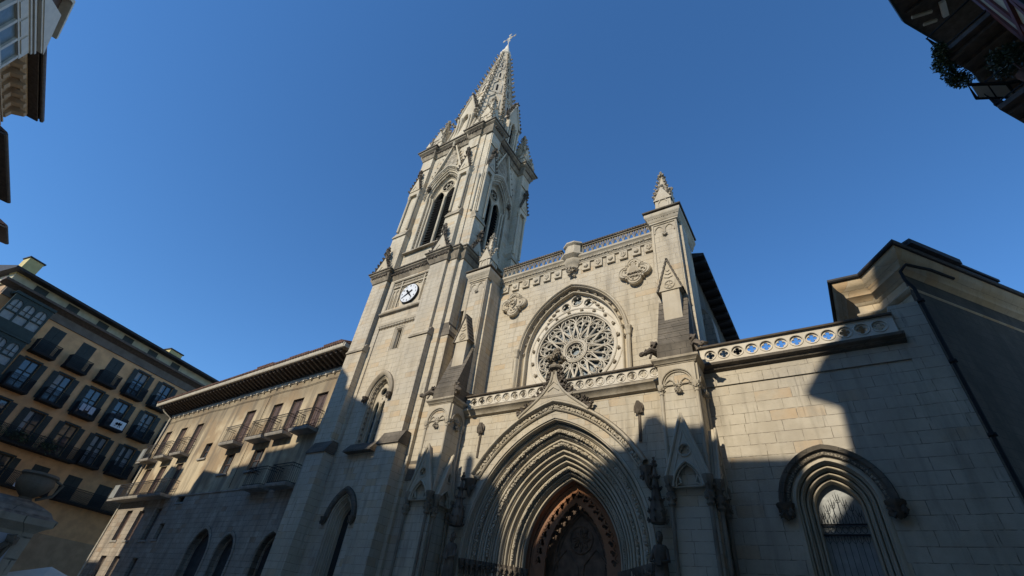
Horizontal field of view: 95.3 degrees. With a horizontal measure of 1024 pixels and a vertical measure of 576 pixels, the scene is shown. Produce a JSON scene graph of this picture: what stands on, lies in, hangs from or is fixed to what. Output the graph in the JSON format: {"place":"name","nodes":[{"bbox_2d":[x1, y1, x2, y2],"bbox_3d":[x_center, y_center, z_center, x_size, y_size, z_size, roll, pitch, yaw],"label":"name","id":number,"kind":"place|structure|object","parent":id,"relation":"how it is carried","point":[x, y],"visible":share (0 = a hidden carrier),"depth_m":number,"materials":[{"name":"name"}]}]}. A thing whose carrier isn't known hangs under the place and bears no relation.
{"place":"outdoors","nodes":[
{"label":"outdoors","id":0,"kind":"place"},
{"bbox_2d":[0,219,8,243],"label":"roof eave","id":1,"kind":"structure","parent":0,"point":[4,236],"depth_m":36.99,"materials":[{"name":"wood"}]},
{"bbox_2d":[6,567,66,575],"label":"parasol","id":2,"kind":"object","parent":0,"point":[49,571],"visible":1,"depth_m":8.15,"materials":[{"name":"beige fabric"}]},
{"bbox_2d":[0,256,218,575],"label":"apartment building","id":3,"kind":"structure","parent":0,"point":[64,356],"depth_m":46.15,"materials":[{"name":"beige paint"}]},
{"bbox_2d":[0,398,9,412],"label":"window","id":4,"kind":"structure","parent":3,"relation":"in","point":[3,403],"depth_m":42.06,"materials":[{"name":"blue glass"}]},
{"bbox_2d":[0,453,12,473],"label":"window","id":5,"kind":"structure","parent":3,"relation":"in","point":[5,460],"depth_m":41.63,"materials":[{"name":"grey glass"}]},
{"bbox_2d":[5,427,38,446],"bbox_3d":[-44.364,13.329,42.064,1.272,2.026,3.338,-6,-40,17],"label":"balcony plant","id":6,"kind":"object","parent":3,"relation":"on","point":[22,436],"visible":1,"depth_m":41.99,"materials":[{"name":"green plant"}]},
{"bbox_2d":[6,358,39,388],"bbox_3d":[-45.700,8.054,43.507,0.110,2.800,1.330,-9,-41,20],"label":"window","id":7,"kind":"structure","parent":3,"relation":"in","point":[27,367],"depth_m":43.76,"materials":[{"name":"blue glass"}]},
{"bbox_2d":[12,410,44,439],"bbox_3d":[-45.032,12.877,43.298,0.110,2.850,1.330,-9,-41,20],"label":"window","id":8,"kind":"structure","parent":3,"relation":"in","point":[32,419],"depth_m":43.63,"materials":[{"name":"grey glass"}]},
{"bbox_2d":[34,286,48,296],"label":"attic window","id":9,"kind":"structure","parent":3,"relation":"in","point":[38,289],"depth_m":45.62,"materials":[{"name":"grey glass"}]},
{"bbox_2d":[32,436,64,454],"bbox_3d":[-43.514,14.870,43.731,1.309,1.865,2.902,-4,-39,15],"label":"balcony plant","id":10,"kind":"object","parent":3,"relation":"on","point":[45,446],"visible":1,"depth_m":43.67,"materials":[{"name":"green plant"}]},
{"bbox_2d":[41,373,72,402],"bbox_3d":[-44.609,9.887,45.645,0.110,2.800,1.330,-9,-41,20],"label":"window","id":11,"kind":"structure","parent":3,"relation":"in","point":[61,382],"depth_m":45.92,"materials":[{"name":"blue glass"}]},
{"bbox_2d":[49,423,77,454],"bbox_3d":[-43.911,14.759,45.492,0.110,2.850,1.330,-9,-41,20],"label":"window","id":12,"kind":"structure","parent":3,"relation":"in","point":[67,431],"depth_m":45.81,"materials":[{"name":"grey glass"}]},
{"bbox_2d":[66,304,79,313],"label":"attic window","id":13,"kind":"structure","parent":3,"relation":"in","point":[70,307],"depth_m":47.74,"materials":[{"name":"grey glass"}]},
{"bbox_2d":[79,403,95,414],"bbox_3d":[-42.634,12.169,46.892,0.039,0.700,1.300,-9,-41,20],"label":"laundry","id":14,"kind":"object","parent":3,"relation":"hanging from","point":[91,410],"visible":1,"depth_m":46.95,"materials":[{"name":"white fabric"}]},
{"bbox_2d":[75,388,102,414],"bbox_3d":[-43.488,11.769,47.840,0.110,2.800,1.330,-9,-41,20],"label":"window","id":15,"kind":"structure","parent":3,"relation":"in","point":[93,395],"depth_m":48.20,"materials":[{"name":"blue glass"}]},
{"bbox_2d":[79,435,107,464],"bbox_3d":[-42.816,16.598,47.638,0.110,2.850,1.330,-9,-41,20],"label":"window","id":16,"kind":"structure","parent":3,"relation":"in","point":[98,442],"depth_m":47.90,"materials":[{"name":"blue glass"}]},
{"bbox_2d":[96,321,108,329],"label":"attic window","id":17,"kind":"structure","parent":3,"relation":"in","point":[104,326],"depth_m":49.94,"materials":[{"name":"grey glass"}]},
{"bbox_2d":[106,401,129,425],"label":"window","id":18,"kind":"structure","parent":3,"relation":"in","point":[120,409],"depth_m":50.38,"materials":[{"name":"blue glass"}]},
{"bbox_2d":[110,418,126,430],"bbox_3d":[-41.455,14.414,49.133,0.051,0.900,1.350,-9,-41,20],"label":"banner","id":19,"kind":"object","parent":3,"relation":"attached to","point":[117,424],"visible":1,"depth_m":49.14,"materials":[{"name":"white fabric"}]},
{"bbox_2d":[110,446,134,473],"bbox_3d":[-41.713,18.449,49.797,0.110,2.850,1.330,-9,-41,20],"label":"window","id":20,"kind":"structure","parent":3,"relation":"in","point":[126,453],"depth_m":50.10,"materials":[{"name":"blue glass"}]},
{"bbox_2d":[122,335,133,344],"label":"attic window","id":21,"kind":"structure","parent":3,"relation":"in","point":[125,338],"depth_m":51.98,"materials":[{"name":"black glass"}]},
{"bbox_2d":[126,372,148,396],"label":"window","id":22,"kind":"structure","parent":3,"relation":"in","point":[140,379],"depth_m":52.49,"materials":[{"name":"blue glass"}]},
{"bbox_2d":[133,413,154,437],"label":"window","id":23,"kind":"structure","parent":3,"relation":"in","point":[147,419],"depth_m":52.47,"materials":[{"name":"blue glass"}]},
{"bbox_2d":[147,349,157,357],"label":"attic window","id":24,"kind":"structure","parent":3,"relation":"in","point":[150,352],"depth_m":54.09,"materials":[{"name":"grey glass"}]},
{"bbox_2d":[152,384,171,405],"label":"window","id":25,"kind":"structure","parent":3,"relation":"in","point":[164,391],"depth_m":54.75,"materials":[{"name":"blue glass"}]},
{"bbox_2d":[170,362,180,369],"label":"attic window","id":26,"kind":"structure","parent":3,"relation":"in","point":[174,365],"depth_m":56.23,"materials":[{"name":"grey glass"}]},
{"bbox_2d":[77,339,351,575],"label":"stone house","id":27,"kind":"structure","parent":0,"point":[209,493],"depth_m":36.09,"materials":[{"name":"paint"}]},
{"bbox_2d":[202,444,211,457],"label":"window","id":28,"kind":"structure","parent":27,"relation":"in","point":[206,452],"depth_m":40.01,"materials":[{"name":"grey glass"}]},
{"bbox_2d":[222,454,235,472],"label":"window","id":29,"kind":"structure","parent":27,"relation":"in","point":[231,457],"depth_m":36.74,"materials":[{"name":"grey glass"}]},
{"bbox_2d":[250,449,264,468],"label":"window","id":30,"kind":"structure","parent":27,"relation":"in","point":[259,454],"depth_m":34.74,"materials":[{"name":"grey glass"}]},
{"bbox_2d":[0,0,1023,380],"label":"sky","id":31,"kind":"structure","parent":0,"point":[223,182],"materials":[{"name":"blue"}]},
{"bbox_2d":[261,34,1023,575],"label":"cathedral","id":32,"kind":"structure","parent":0,"point":[613,408],"depth_m":21.12,"materials":[{"name":"beige stone"}]},
{"bbox_2d":[310,486,356,575],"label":"lancet window","id":33,"kind":"structure","parent":32,"relation":"in","point":[341,516],"depth_m":24.56,"materials":[{"name":"beige stone"}]},
{"bbox_2d":[342,370,393,454],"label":"lancet window","id":34,"kind":"structure","parent":32,"relation":"in","point":[364,442],"depth_m":28.43,"materials":[{"name":"beige stone"}]},
{"bbox_2d":[388,325,403,349],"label":"slit window","id":35,"kind":"structure","parent":32,"relation":"in","point":[394,342],"depth_m":31.58,"materials":[{"name":"beige stone"}]},
{"bbox_2d":[402,144,462,255],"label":"belfry window","id":36,"kind":"structure","parent":32,"relation":"in","point":[442,206],"depth_m":41.19,"materials":[{"name":"beige stone"}]},
{"bbox_2d":[441,532,456,575],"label":"statue","id":37,"kind":"object","parent":32,"relation":"in","point":[448,554],"visible":1,"depth_m":19.69,"materials":[{"name":"grey stone"}]},
{"bbox_2d":[481,153,512,272],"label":"belfry window","id":38,"kind":"structure","parent":32,"relation":"in","point":[504,175],"depth_m":41.86,"materials":[{"name":"beige stone"}]},
{"bbox_2d":[538,298,613,386],"bbox_3d":[3.452,3.414,25.640,5.620,7.296,0.334,-16,-44,28],"label":"rose window","id":39,"kind":"structure","parent":32,"relation":"in","point":[586,342],"depth_m":25.66,"materials":[{"name":"stone"}]},
{"bbox_2d":[649,531,670,575],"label":"statue","id":40,"kind":"object","parent":32,"relation":"in","point":[660,555],"visible":1,"depth_m":15.57,"materials":[{"name":"grey stone"}]},
{"bbox_2d":[827,238,1023,503],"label":"corner building","id":41,"kind":"structure","parent":0,"point":[974,319],"depth_m":17.27,"materials":[{"name":"stone"}]},
{"bbox_2d":[888,0,1023,122],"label":"timber house","id":42,"kind":"structure","parent":0,"point":[970,33],"depth_m":13.40,"materials":[{"name":"beige wood"}]},
{"bbox_2d":[930,41,975,89],"bbox_3d":[13.076,-6.766,13.936,2.193,1.034,0.905,24,-41,-20],"label":"balcony shrub","id":43,"kind":"object","parent":42,"relation":"on","point":[942,63],"visible":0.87,"depth_m":13.96,"materials":[{"name":"green plant"}]},
{"bbox_2d":[983,41,1023,81],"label":"balcony shrub","id":44,"kind":"object","parent":42,"relation":"on","point":[1004,56],"visible":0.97,"depth_m":11.95,"materials":[{"name":"green plant"}]},
{"label":"ground","id":45,"kind":"structure","parent":0,"visible":0},
{"bbox_2d":[0,126,10,202],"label":"roof eave","id":46,"kind":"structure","parent":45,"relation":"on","point":[5,193],"depth_m":31.27,"materials":[{"name":"wood"}]},
{"bbox_2d":[0,469,63,575],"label":"monument","id":47,"kind":"object","parent":45,"relation":"on","point":[24,518],"visible":1,"depth_m":8.11,"materials":[{"name":"grey stone"}]},
{"bbox_2d":[0,0,75,125],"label":"gallery house","id":48,"kind":"structure","parent":45,"relation":"on","point":[29,29],"depth_m":23.94,"materials":[{"name":"ceramic"}]}
]}

